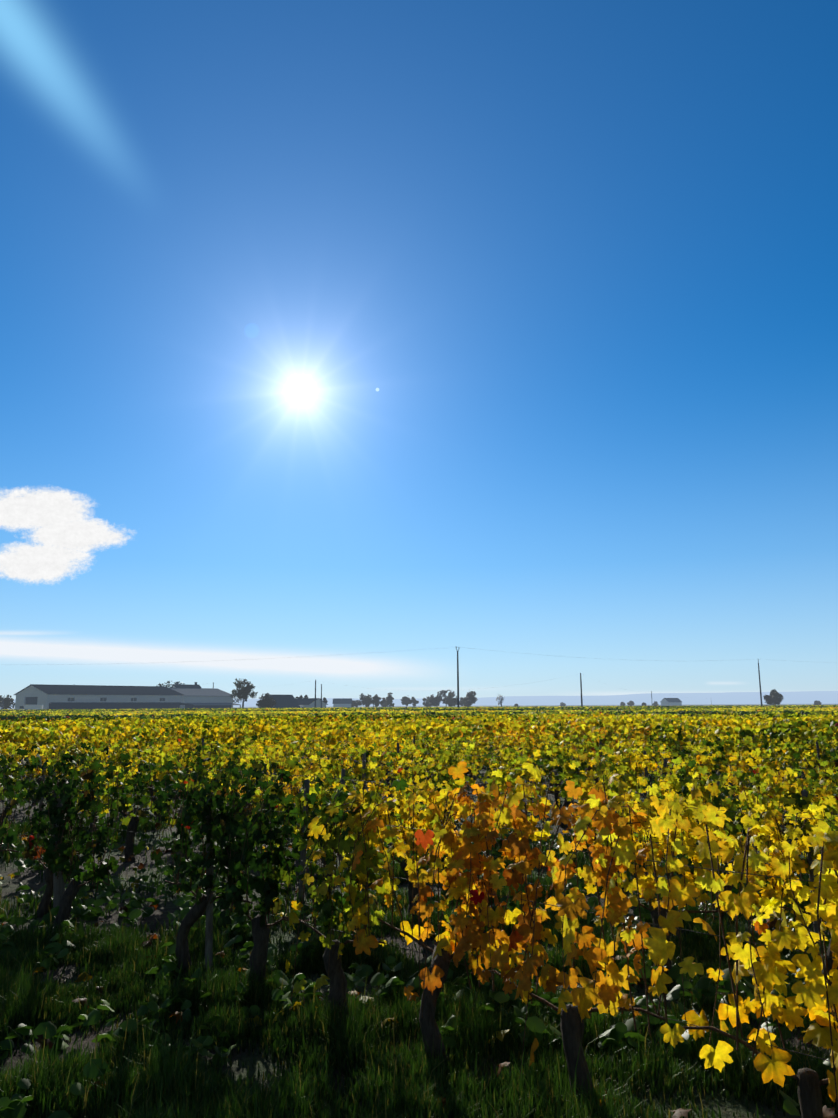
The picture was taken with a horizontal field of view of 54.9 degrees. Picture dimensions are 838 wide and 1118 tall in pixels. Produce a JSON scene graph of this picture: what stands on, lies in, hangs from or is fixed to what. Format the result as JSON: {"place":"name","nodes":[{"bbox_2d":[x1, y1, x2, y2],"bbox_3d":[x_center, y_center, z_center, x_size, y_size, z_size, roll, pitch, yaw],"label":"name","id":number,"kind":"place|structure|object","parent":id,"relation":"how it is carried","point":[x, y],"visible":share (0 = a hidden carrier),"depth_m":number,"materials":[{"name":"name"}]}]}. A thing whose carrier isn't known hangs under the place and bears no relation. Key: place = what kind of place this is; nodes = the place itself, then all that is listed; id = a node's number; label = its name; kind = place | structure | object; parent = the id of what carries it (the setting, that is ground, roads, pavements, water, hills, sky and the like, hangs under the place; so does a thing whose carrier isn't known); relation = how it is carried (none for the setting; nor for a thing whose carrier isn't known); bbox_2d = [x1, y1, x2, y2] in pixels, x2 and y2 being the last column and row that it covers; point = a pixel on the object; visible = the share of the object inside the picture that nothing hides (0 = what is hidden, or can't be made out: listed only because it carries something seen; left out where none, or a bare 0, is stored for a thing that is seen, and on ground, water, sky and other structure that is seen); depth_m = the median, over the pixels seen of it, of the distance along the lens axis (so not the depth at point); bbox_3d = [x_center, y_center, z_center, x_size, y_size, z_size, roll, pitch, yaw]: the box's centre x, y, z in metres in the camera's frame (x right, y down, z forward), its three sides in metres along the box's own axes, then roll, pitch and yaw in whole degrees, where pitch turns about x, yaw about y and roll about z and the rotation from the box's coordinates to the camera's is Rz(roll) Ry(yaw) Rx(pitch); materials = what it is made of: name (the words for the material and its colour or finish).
{"place":"outdoors","nodes":[
{"label":"outdoors","id":0,"kind":"place"},
{"bbox_2d":[171,684,200,687],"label":"farm house","id":1,"kind":"structure","parent":0,"point":[184,686],"depth_m":265.66,"materials":[{"name":"stone"}]},
{"bbox_2d":[265,695,299,707],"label":"barn","id":2,"kind":"structure","parent":0,"point":[286,701],"depth_m":247.10,"materials":[{"name":"stone"}]},
{"bbox_2d":[332,698,351,707],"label":"house","id":3,"kind":"structure","parent":0,"point":[342,702],"depth_m":411.91,"materials":[{"name":"stone"}]},
{"bbox_2d":[0,703,837,1117],"bbox_3d":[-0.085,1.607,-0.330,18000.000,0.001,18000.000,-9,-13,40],"label":"ground","id":4,"kind":"structure","parent":0,"point":[10,885],"depth_m":6.08,"materials":[{"name":"soil"}]},
{"bbox_2d":[0,695,14,708],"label":"horizon tree","id":5,"kind":"object","parent":4,"relation":"on","point":[8,702],"visible":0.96,"depth_m":250.69,"materials":[{"name":"green plant"}]},
{"bbox_2d":[18,705,42,709],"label":"wall","id":6,"kind":"structure","parent":4,"relation":"on","point":[24,707],"depth_m":182.08,"materials":[{"name":"white paint"}]},
{"bbox_2d":[14,684,188,708],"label":"farm shed","id":7,"kind":"structure","parent":4,"relation":"on","point":[87,697],"depth_m":210.64,"materials":[{"name":"metal"}]},
{"bbox_2d":[158,681,184,687],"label":"tree","id":8,"kind":"object","parent":4,"relation":"on","point":[168,684],"visible":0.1,"depth_m":274.61,"materials":[{"name":"green plant"}]},
{"bbox_2d":[170,688,240,707],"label":"barn","id":9,"kind":"structure","parent":4,"relation":"on","point":[204,698],"depth_m":234.90,"materials":[{"name":"grey"}]},
{"bbox_2d":[230,678,257,707],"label":"tree","id":10,"kind":"object","parent":4,"relation":"on","point":[243,693],"visible":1,"depth_m":235.42,"materials":[{"name":"green plant"}]},
{"bbox_2d":[256,693,276,707],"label":"tree","id":11,"kind":"object","parent":4,"relation":"on","point":[266,701],"visible":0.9,"depth_m":240.70,"materials":[{"name":"green plant"}]},
{"bbox_2d":[296,698,327,707],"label":"white outbuilding","id":12,"kind":"structure","parent":4,"relation":"on","point":[306,702],"depth_m":251.53,"materials":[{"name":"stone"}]},
{"bbox_2d":[314,680,315,707],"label":"telegraph pole","id":13,"kind":"object","parent":4,"relation":"on","point":[315,694],"visible":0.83,"depth_m":199.49,"materials":[{"name":"wood"}]},
{"bbox_2d":[351,700,358,706],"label":"horizon tree","id":14,"kind":"object","parent":4,"relation":"on","point":[355,704],"visible":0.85,"depth_m":416.43,"materials":[{"name":"green plant"}]},
{"bbox_2d":[358,693,371,706],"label":"horizon tree","id":15,"kind":"object","parent":4,"relation":"on","point":[363,698],"visible":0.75,"depth_m":394.93,"materials":[{"name":"green plant"}]},
{"bbox_2d":[365,697,379,706],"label":"horizon tree","id":16,"kind":"object","parent":4,"relation":"on","point":[368,701],"visible":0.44,"depth_m":388.47,"materials":[{"name":"green plant"}]},
{"bbox_2d":[370,694,383,706],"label":"horizon tree","id":17,"kind":"object","parent":4,"relation":"on","point":[376,698],"visible":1,"depth_m":350.53,"materials":[{"name":"green plant"}]},
{"bbox_2d":[385,692,393,706],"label":"horizon tree","id":18,"kind":"object","parent":4,"relation":"on","point":[389,699],"visible":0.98,"depth_m":388.54,"materials":[{"name":"green plant"}]},
{"bbox_2d":[401,696,411,706],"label":"horizon tree","id":19,"kind":"object","parent":4,"relation":"on","point":[405,700],"visible":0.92,"depth_m":443.42,"materials":[{"name":"green plant"}]},
{"bbox_2d":[409,697,418,706],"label":"horizon tree","id":20,"kind":"object","parent":4,"relation":"on","point":[413,701],"visible":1,"depth_m":440.02,"materials":[{"name":"green plant"}]},
{"bbox_2d":[0,821,836,1117],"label":"weeds","id":21,"kind":"object","parent":4,"relation":"on","point":[14,1106],"visible":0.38,"depth_m":4.51,"materials":[{"name":"green plant"}]},
{"bbox_2d":[0,725,837,883],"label":"vine","id":22,"kind":"object","parent":4,"relation":"on","point":[612,757],"depth_m":11.36,"materials":[{"name":"yellow plant"}]},
{"bbox_2d":[0,712,837,780],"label":"vine","id":23,"kind":"object","parent":4,"relation":"on","point":[51,730],"depth_m":21.49,"materials":[{"name":"yellow plant"}]},
{"bbox_2d":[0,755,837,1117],"bbox_3d":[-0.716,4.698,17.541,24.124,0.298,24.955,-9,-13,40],"label":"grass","id":24,"kind":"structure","parent":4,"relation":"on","point":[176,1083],"depth_m":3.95,"materials":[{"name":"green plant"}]},
{"bbox_2d":[0,707,837,720],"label":"vine leaves","id":25,"kind":"object","parent":4,"relation":"on","point":[254,713],"visible":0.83,"depth_m":59.62,"materials":[{"name":"yellow plant"}]},
{"bbox_2d":[0,819,837,1117],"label":"fallen leaves","id":26,"kind":"object","parent":4,"relation":"on","point":[678,1113],"visible":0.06,"depth_m":4.72,"materials":[{"name":"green plant"}]},
{"bbox_2d":[13,730,837,1117],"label":"vine","id":27,"kind":"object","parent":4,"relation":"on","point":[771,966],"depth_m":3.82,"materials":[{"name":"yellow plant"}]},
{"bbox_2d":[422,696,430,706],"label":"horizon tree","id":28,"kind":"object","parent":4,"relation":"on","point":[426,702],"visible":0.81,"depth_m":436.40,"materials":[{"name":"green plant"}]},
{"bbox_2d":[36,728,823,970],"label":"trellis posts","id":29,"kind":"object","parent":4,"relation":"on","point":[58,887],"visible":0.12,"depth_m":6.34,"materials":[{"name":"brown wood"}]},
{"bbox_2d":[429,694,445,706],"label":"horizon tree","id":30,"kind":"object","parent":4,"relation":"on","point":[434,701],"visible":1,"depth_m":392.60,"materials":[{"name":"green plant"}]},
{"bbox_2d":[437,690,456,706],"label":"horizon tree","id":31,"kind":"object","parent":4,"relation":"on","point":[441,693],"visible":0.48,"depth_m":458.40,"materials":[{"name":"green plant"}]},
{"bbox_2d":[445,693,455,706],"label":"horizon tree","id":32,"kind":"object","parent":4,"relation":"on","point":[447,699],"visible":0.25,"depth_m":412.24,"materials":[{"name":"green plant"}]},
{"bbox_2d":[447,696,456,706],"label":"horizon tree","id":33,"kind":"object","parent":4,"relation":"on","point":[452,701],"visible":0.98,"depth_m":386.14,"materials":[{"name":"green plant"}]},
{"bbox_2d":[456,647,458,707],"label":"power pole","id":34,"kind":"object","parent":4,"relation":"on","point":[457,680],"visible":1,"depth_m":136.66,"materials":[{"name":"wood"}]},
{"bbox_2d":[459,697,466,706],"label":"horizon tree","id":35,"kind":"object","parent":4,"relation":"on","point":[460,702],"visible":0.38,"depth_m":440.86,"materials":[{"name":"green plant"}]},
{"bbox_2d":[462,697,472,706],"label":"horizon tree","id":36,"kind":"object","parent":4,"relation":"on","point":[464,702],"visible":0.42,"depth_m":399.36,"materials":[{"name":"green plant"}]},
{"bbox_2d":[465,691,476,705],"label":"horizon tree","id":37,"kind":"object","parent":4,"relation":"on","point":[471,697],"visible":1,"depth_m":364.17,"materials":[{"name":"green plant"}]},
{"bbox_2d":[496,694,504,705],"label":"bare tree","id":38,"kind":"object","parent":4,"relation":"on","point":[501,700],"visible":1,"depth_m":293.63,"materials":[{"name":"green plant"}]},
{"bbox_2d":[580,673,582,706],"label":"telegraph pole","id":39,"kind":"object","parent":4,"relation":"on","point":[581,690],"visible":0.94,"depth_m":165.55,"materials":[{"name":"wood"}]},
{"bbox_2d":[59,647,835,698],"bbox_3d":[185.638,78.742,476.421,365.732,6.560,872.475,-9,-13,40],"label":"power lines","id":40,"kind":"object","parent":39,"relation":"attached to","point":[443,647],"visible":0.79,"depth_m":151.12,"materials":[{"name":"grey metal"}]},
{"bbox_2d":[758,661,762,705],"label":"power pole","id":41,"kind":"object","parent":4,"relation":"on","point":[760,685],"visible":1,"depth_m":179.60,"materials":[{"name":"wood"}]},
{"bbox_2d":[763,689,782,704],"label":"tree","id":42,"kind":"object","parent":4,"relation":"on","point":[774,697],"visible":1,"depth_m":297.55,"materials":[{"name":"green plant"}]},
{"bbox_2d":[0,691,837,707],"bbox_3d":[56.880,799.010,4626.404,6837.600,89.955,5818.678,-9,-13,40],"label":"hills","id":43,"kind":"structure","parent":0,"point":[805,697],"depth_m":5034.46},
{"bbox_2d":[0,705,837,711],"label":"vine leaves","id":44,"kind":"object","parent":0,"point":[397,708],"visible":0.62,"depth_m":134.30,"materials":[{"name":"plant"}]},
{"bbox_2d":[0,0,837,698],"label":"sky","id":45,"kind":"structure","parent":0,"point":[404,329],"materials":[{"name":"blue"}]},
{"bbox_2d":[1,722,837,1060],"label":"trellis wires","id":46,"kind":"object","parent":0,"point":[507,828],"visible":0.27,"depth_m":7.27,"materials":[{"name":"grey metal"}]},
{"bbox_2d":[661,698,681,705],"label":"house","id":47,"kind":"structure","parent":0,"point":[671,701],"depth_m":492.73,"materials":[{"name":"stone"}]}
]}

